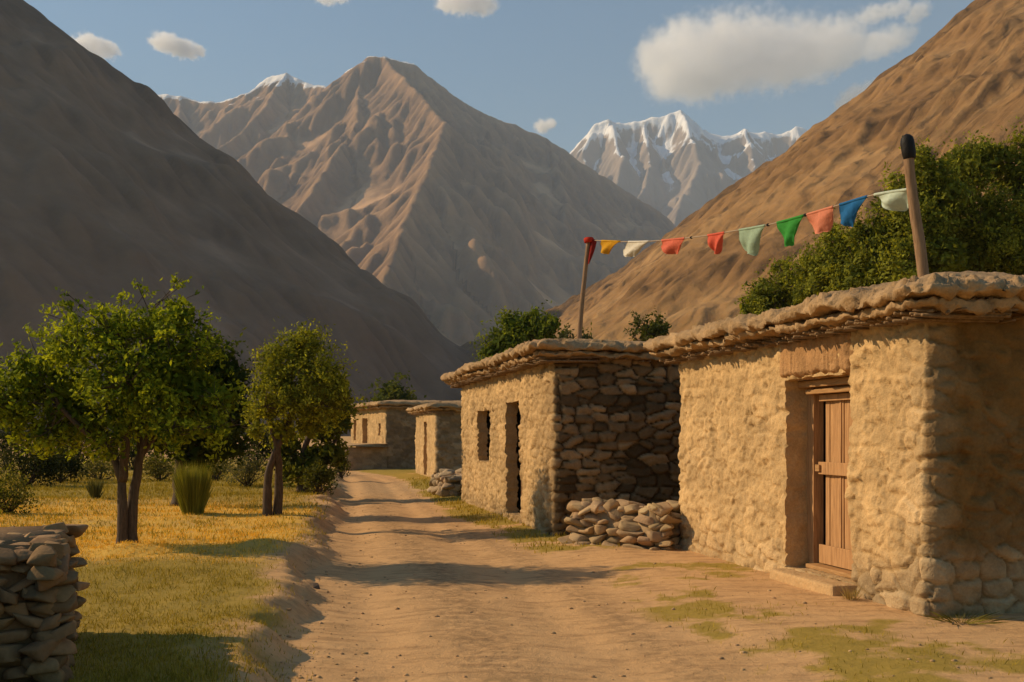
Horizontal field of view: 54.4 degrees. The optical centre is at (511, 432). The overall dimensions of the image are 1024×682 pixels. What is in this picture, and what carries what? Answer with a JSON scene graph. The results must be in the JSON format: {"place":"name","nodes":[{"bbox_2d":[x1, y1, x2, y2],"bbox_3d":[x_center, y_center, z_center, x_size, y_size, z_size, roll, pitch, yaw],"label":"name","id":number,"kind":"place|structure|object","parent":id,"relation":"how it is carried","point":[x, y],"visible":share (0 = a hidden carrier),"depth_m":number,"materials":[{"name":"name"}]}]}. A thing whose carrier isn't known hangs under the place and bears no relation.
{"place":"outdoors","nodes":[
{"label":"outdoors","id":0,"kind":"place"},
{"bbox_2d":[0,0,471,435],"bbox_3d":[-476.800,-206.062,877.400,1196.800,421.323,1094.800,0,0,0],"label":"mountain","id":1,"kind":"structure","parent":0,"point":[113,181],"depth_m":661.81,"materials":[{"name":"stone"}]},
{"bbox_2d":[158,56,674,345],"bbox_3d":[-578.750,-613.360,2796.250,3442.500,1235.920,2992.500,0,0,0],"label":"mountain","id":2,"kind":"structure","parent":0,"point":[455,219],"depth_m":2423.93,"materials":[{"name":"brown stone"}]},
{"bbox_2d":[24,0,973,152],"label":"sky","id":3,"kind":"structure","parent":0,"point":[554,70],"materials":[{"name":"blue"}]},
{"bbox_2d":[0,470,1022,681],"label":"grass","id":4,"kind":"structure","parent":0,"point":[149,666],"depth_m":10.43,"materials":[{"name":"yellow plant"}]},
{"bbox_2d":[0,436,1023,681],"bbox_3d":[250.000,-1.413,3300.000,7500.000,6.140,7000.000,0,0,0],"label":"ground","id":5,"kind":"structure","parent":0,"point":[584,642],"depth_m":8.68,"materials":[{"name":"beige soil"}]},
{"bbox_2d":[0,455,42,514],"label":"bush","id":6,"kind":"object","parent":5,"relation":"on","point":[16,500],"visible":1,"depth_m":16.91,"materials":[{"name":"green plant"}]},
{"bbox_2d":[0,422,45,469],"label":"hedge bush","id":7,"kind":"object","parent":5,"relation":"on","point":[3,435],"visible":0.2,"depth_m":37.63,"materials":[{"name":"green plant"}]},
{"bbox_2d":[0,430,73,486],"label":"bush","id":8,"kind":"object","parent":5,"relation":"on","point":[46,467],"visible":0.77,"depth_m":25.92,"materials":[{"name":"green plant"}]},
{"bbox_2d":[0,522,89,681],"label":"dry stone wall","id":9,"kind":"structure","parent":5,"relation":"on","point":[41,600],"depth_m":5.53,"materials":[{"name":"grey stone"}]},
{"bbox_2d":[41,446,86,482],"bbox_3d":[-12.668,0.837,28.085,1.384,1.292,1.234,0,0,0],"label":"bush","id":10,"kind":"object","parent":5,"relation":"on","point":[75,468],"visible":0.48,"depth_m":28.04,"materials":[{"name":"green plant"}]},
{"bbox_2d":[20,431,118,468],"bbox_3d":[-16.778,0.105,37.854,3.801,2.734,3.562,0,0,0],"label":"hedge bush","id":11,"kind":"object","parent":5,"relation":"on","point":[78,455],"visible":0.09,"depth_m":37.26,"materials":[{"name":"green plant"}]},
{"bbox_2d":[85,474,104,498],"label":"weed plant","id":12,"kind":"object","parent":5,"relation":"on","point":[94,490],"visible":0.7,"depth_m":20.44,"materials":[{"name":"green plant"}]},
{"bbox_2d":[73,456,130,479],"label":"bush","id":13,"kind":"object","parent":5,"relation":"on","point":[101,469],"visible":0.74,"depth_m":29.92,"materials":[{"name":"green plant"}]},
{"bbox_2d":[86,427,166,469],"bbox_3d":[-14.709,0.149,38.183,3.234,2.586,3.349,0,0,25],"label":"hedge bush","id":14,"kind":"object","parent":5,"relation":"on","point":[132,455],"visible":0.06,"depth_m":37.93,"materials":[{"name":"green plant"}]},
{"bbox_2d":[0,273,255,542],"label":"apricot tree","id":15,"kind":"object","parent":5,"relation":"on","point":[169,379],"visible":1,"depth_m":12.10,"materials":[{"name":"green plant"}]},
{"bbox_2d":[132,451,174,481],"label":"bush","id":16,"kind":"object","parent":5,"relation":"on","point":[151,466],"visible":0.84,"depth_m":28.70,"materials":[{"name":"green plant"}]},
{"bbox_2d":[120,327,260,505],"bbox_3d":[-6.192,-0.389,19.490,2.801,3.687,2.286,0,0,0],"label":"broad tree","id":17,"kind":"object","parent":5,"relation":"on","point":[196,451],"visible":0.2,"depth_m":19.31,"materials":[{"name":"green plant"}]},
{"bbox_2d":[169,460,214,514],"bbox_3d":[-5.397,0.904,16.804,0.826,0.966,0.828,0,0,0],"label":"grass clump","id":18,"kind":"object","parent":5,"relation":"on","point":[192,487],"visible":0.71,"depth_m":16.64,"materials":[{"name":"green plant"}]},
{"bbox_2d":[144,442,245,469],"bbox_3d":[-12.175,0.111,37.977,4.116,2.697,3.449,0,0,0],"label":"hedge bush","id":19,"kind":"object","parent":5,"relation":"on","point":[187,465],"visible":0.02,"depth_m":37.89,"materials":[{"name":"green plant"}]},
{"bbox_2d":[187,457,239,479],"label":"bush","id":20,"kind":"object","parent":5,"relation":"on","point":[220,470],"visible":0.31,"depth_m":28.99,"materials":[{"name":"green plant"}]},
{"bbox_2d":[220,446,274,486],"bbox_3d":[-6.593,0.770,25.020,1.492,1.267,1.005,0,0,0],"label":"bush","id":21,"kind":"object","parent":5,"relation":"on","point":[248,470],"visible":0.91,"depth_m":24.95,"materials":[{"name":"green plant"}]},
{"bbox_2d":[229,418,299,470],"bbox_3d":[-9.597,0.124,38.118,3.266,2.742,3.154,0,0,0],"label":"hedge bush","id":22,"kind":"object","parent":5,"relation":"on","point":[264,450],"visible":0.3,"depth_m":37.60,"materials":[{"name":"green plant"}]},
{"bbox_2d":[236,317,363,515],"bbox_3d":[-3.493,-0.218,16.540,2.175,3.460,2.100,0,0,0],"label":"poplar tree","id":23,"kind":"object","parent":5,"relation":"on","point":[300,353],"visible":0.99,"depth_m":16.20,"materials":[{"name":"green plant"}]},
{"bbox_2d":[262,360,368,491],"bbox_3d":[-4.746,-0.111,24.002,2.556,3.249,1.979,0,0,0],"label":"willow tree","id":24,"kind":"object","parent":5,"relation":"on","point":[324,453],"visible":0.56,"depth_m":23.87,"materials":[{"name":"green plant"}]},
{"bbox_2d":[313,583,319,588],"bbox_3d":[-2.001,1.570,10.195,0.076,0.068,0.082,0,0,-9],"label":"stone","id":25,"kind":"object","parent":5,"relation":"on","point":[316,586],"visible":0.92,"depth_m":10.17,"materials":[{"name":"grey stone"}]},
{"bbox_2d":[299,459,338,494],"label":"bush","id":26,"kind":"object","parent":5,"relation":"on","point":[317,477],"visible":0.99,"depth_m":22.92,"materials":[{"name":"green plant"}]},
{"bbox_2d":[332,445,350,478],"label":"bush","id":27,"kind":"object","parent":5,"relation":"on","point":[341,472],"visible":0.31,"depth_m":32.94,"materials":[{"name":"green plant"}]},
{"bbox_2d":[353,371,426,402],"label":"round tree","id":28,"kind":"object","parent":5,"relation":"on","point":[390,390],"visible":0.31,"depth_m":61.48,"materials":[{"name":"green plant"}]},
{"bbox_2d":[328,400,459,470],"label":"stone house","id":29,"kind":"structure","parent":5,"relation":"on","point":[382,434],"depth_m":42.83,"materials":[{"name":"brown stone"}]},
{"bbox_2d":[406,401,461,477],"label":"stone house","id":30,"kind":"structure","parent":5,"relation":"on","point":[438,442],"depth_m":33.10,"materials":[{"name":"brown stone"}]},
{"bbox_2d":[427,468,461,496],"bbox_3d":[-1.481,1.308,25.468,1.196,0.864,2.600,0,0,-12],"label":"rubble heap","id":31,"kind":"object","parent":5,"relation":"on","point":[445,482],"visible":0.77,"depth_m":24.51,"materials":[{"name":"stone"}]},
{"bbox_2d":[470,300,568,360],"bbox_3d":[0.294,-1.758,40.139,4.146,7.097,3.007,0,0,0],"label":"round tree","id":32,"kind":"object","parent":5,"relation":"on","point":[514,330],"visible":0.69,"depth_m":39.62,"materials":[{"name":"green plant"}]},
{"bbox_2d":[440,338,681,535],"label":"stone house","id":33,"kind":"structure","parent":5,"relation":"on","point":[551,429],"depth_m":15.17,"materials":[{"name":"brown stone"}]},
{"bbox_2d":[577,237,596,338],"bbox_3d":[1.210,-2.305,16.199,0.335,1.752,0.175,0,0,0],"label":"flag pole","id":34,"kind":"object","parent":33,"relation":"on","point":[590,242],"visible":0.95,"depth_m":16.17,"materials":[{"name":"brown wood"}]},
{"bbox_2d":[594,194,873,241],"bbox_3d":[2.516,-2.711,12.763,0.067,0.864,7.285,0,0,-20],"label":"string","id":35,"kind":"object","parent":34,"relation":"hanging from","point":[767,224],"visible":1,"depth_m":12.34,"materials":[{"name":"beige"}]},
{"bbox_2d":[600,240,619,253],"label":"flag","id":36,"kind":"object","parent":35,"relation":"hanging from","point":[607,246],"visible":1,"depth_m":15.67,"materials":[{"name":"fabric"}]},
{"bbox_2d":[623,240,649,256],"bbox_3d":[1.833,-2.760,14.758,0.095,0.241,0.996,0,0,-17],"label":"flag","id":37,"kind":"object","parent":35,"relation":"hanging from","point":[632,249],"visible":1,"depth_m":14.80,"materials":[{"name":"fabric"}]},
{"bbox_2d":[661,237,684,253],"bbox_3d":[2.236,-2.581,13.681,0.121,0.253,0.711,0,0,-20],"label":"flag","id":38,"kind":"object","parent":35,"relation":"hanging from","point":[671,246],"visible":1,"depth_m":13.70,"materials":[{"name":"fabric"}]},
{"bbox_2d":[707,231,724,253],"bbox_3d":[2.611,-2.411,12.610,0.109,0.278,0.445,0,0,-19],"label":"flag","id":39,"kind":"object","parent":35,"relation":"hanging from","point":[715,242],"visible":1,"depth_m":12.61,"materials":[{"name":"fabric"}]},
{"bbox_2d":[738,224,765,255],"bbox_3d":[2.883,-2.297,11.841,0.117,0.358,0.592,0,0,-19],"label":"flag","id":40,"kind":"object","parent":35,"relation":"hanging from","point":[749,238],"visible":1,"depth_m":11.86,"materials":[{"name":"fabric"}]},
{"bbox_2d":[776,214,803,246],"bbox_3d":[3.140,-2.256,11.126,0.104,0.303,0.468,0,0,-22],"label":"flag","id":41,"kind":"object","parent":35,"relation":"hanging from","point":[787,228],"visible":1,"depth_m":11.15,"materials":[{"name":"fabric"}]},
{"bbox_2d":[806,205,833,233],"bbox_3d":[3.320,-2.269,10.652,0.108,0.253,0.484,0,0,-18],"label":"flag","id":42,"kind":"object","parent":35,"relation":"hanging from","point":[820,220],"visible":1,"depth_m":10.62,"materials":[{"name":"fabric"}]},
{"bbox_2d":[839,195,867,226],"bbox_3d":[3.488,-2.248,10.145,0.111,0.258,0.521,0,0,-18],"label":"flag","id":43,"kind":"object","parent":35,"relation":"hanging from","point":[849,209],"visible":1,"depth_m":10.17,"materials":[{"name":"fabric"}]},
{"bbox_2d":[873,188,908,210],"bbox_3d":[3.692,-2.244,9.588,0.152,0.224,0.458,0,0,-22],"label":"flag","id":44,"kind":"object","parent":35,"relation":"hanging from","point":[895,200],"visible":0.91,"depth_m":9.55,"materials":[{"name":"fabric"}]},
{"bbox_2d":[558,322,592,338],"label":"tree","id":45,"kind":"object","parent":5,"relation":"on","point":[565,334],"visible":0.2,"depth_m":75.06,"materials":[{"name":"green plant"}]},
{"bbox_2d":[557,497,682,550],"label":"rubble wall","id":46,"kind":"structure","parent":5,"relation":"on","point":[621,522],"depth_m":13.47,"materials":[{"name":"stone"}]},
{"bbox_2d":[272,489,992,681],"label":"pebbles","id":47,"kind":"object","parent":5,"relation":"on","point":[553,632],"visible":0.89,"depth_m":7.98,"materials":[{"name":"stone"}]},
{"bbox_2d":[623,307,671,340],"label":"tree","id":48,"kind":"object","parent":5,"relation":"on","point":[653,329],"visible":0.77,"depth_m":26.59,"materials":[{"name":"green plant"}]},
{"bbox_2d":[734,246,805,315],"bbox_3d":[9.084,-2.008,32.687,3.374,8.027,3.324,0,0,0],"label":"grove tree","id":49,"kind":"object","parent":5,"relation":"on","point":[756,301],"visible":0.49,"depth_m":32.66,"materials":[{"name":"green plant"}]},
{"bbox_2d":[777,218,859,303],"bbox_3d":[10.053,-2.389,30.696,3.666,8.560,3.527,0,0,0],"label":"grove tree","id":50,"kind":"object","parent":5,"relation":"on","point":[809,269],"visible":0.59,"depth_m":30.24,"materials":[{"name":"green plant"}]},
{"bbox_2d":[643,271,1023,616],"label":"stone house","id":51,"kind":"structure","parent":5,"relation":"on","point":[869,440],"depth_m":8.98,"materials":[{"name":"brown stone"}]},
{"bbox_2d":[815,393,853,569],"bbox_3d":[3.345,0.477,9.972,0.128,1.755,0.965,0,0,-13],"label":"door","id":52,"kind":"structure","parent":51,"relation":"in","point":[837,551],"depth_m":10.13,"materials":[{"name":"brown wood"}]},
{"bbox_2d":[900,134,928,276],"bbox_3d":[3.776,-2.011,9.299,0.288,1.567,0.120,0,0,0],"label":"flag pole","id":53,"kind":"object","parent":51,"relation":"on","point":[907,146],"visible":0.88,"depth_m":9.26,"materials":[{"name":"brown wood"}]},
{"bbox_2d":[839,586,865,600],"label":"weed plant","id":54,"kind":"object","parent":5,"relation":"on","point":[848,595],"visible":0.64,"depth_m":9.11,"materials":[{"name":"green plant"}]},
{"bbox_2d":[819,197,912,290],"bbox_3d":[10.763,-2.573,29.135,3.549,8.702,2.728,0,0,-36],"label":"grove tree","id":55,"kind":"object","parent":5,"relation":"on","point":[866,235],"visible":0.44,"depth_m":28.45,"materials":[{"name":"green plant"}]},
{"bbox_2d":[867,127,990,282],"bbox_3d":[11.563,-3.365,28.174,4.167,10.165,3.045,0,0,-38],"label":"grove tree","id":56,"kind":"object","parent":5,"relation":"on","point":[936,185],"visible":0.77,"depth_m":27.36,"materials":[{"name":"green plant"}]},
{"bbox_2d":[915,609,1021,625],"bbox_3d":[3.664,1.501,8.160,0.922,0.098,0.923,0,0,0],"label":"weed plant","id":57,"kind":"object","parent":5,"relation":"on","point":[980,618],"visible":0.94,"depth_m":8.08,"materials":[{"name":"green plant"}]},
{"bbox_2d":[932,126,1023,273],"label":"grove tree","id":58,"kind":"object","parent":5,"relation":"on","point":[985,223],"visible":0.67,"depth_m":28.21,"materials":[{"name":"green plant"}]},
{"bbox_2d":[978,116,1023,274],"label":"grove tree","id":59,"kind":"object","parent":5,"relation":"on","point":[1008,166],"visible":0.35,"depth_m":28.67,"materials":[{"name":"green plant"}]},
{"bbox_2d":[570,110,807,226],"bbox_3d":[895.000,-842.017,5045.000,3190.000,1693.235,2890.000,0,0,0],"label":"mountain","id":60,"kind":"structure","parent":0,"point":[676,168],"depth_m":4925.39,"materials":[{"name":"white snow"}]},
{"bbox_2d":[461,0,1023,400],"bbox_3d":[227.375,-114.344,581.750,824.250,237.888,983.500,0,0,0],"label":"hill","id":61,"kind":"structure","parent":0,"point":[958,74],"depth_m":389.12,"materials":[{"name":"brown soil"}]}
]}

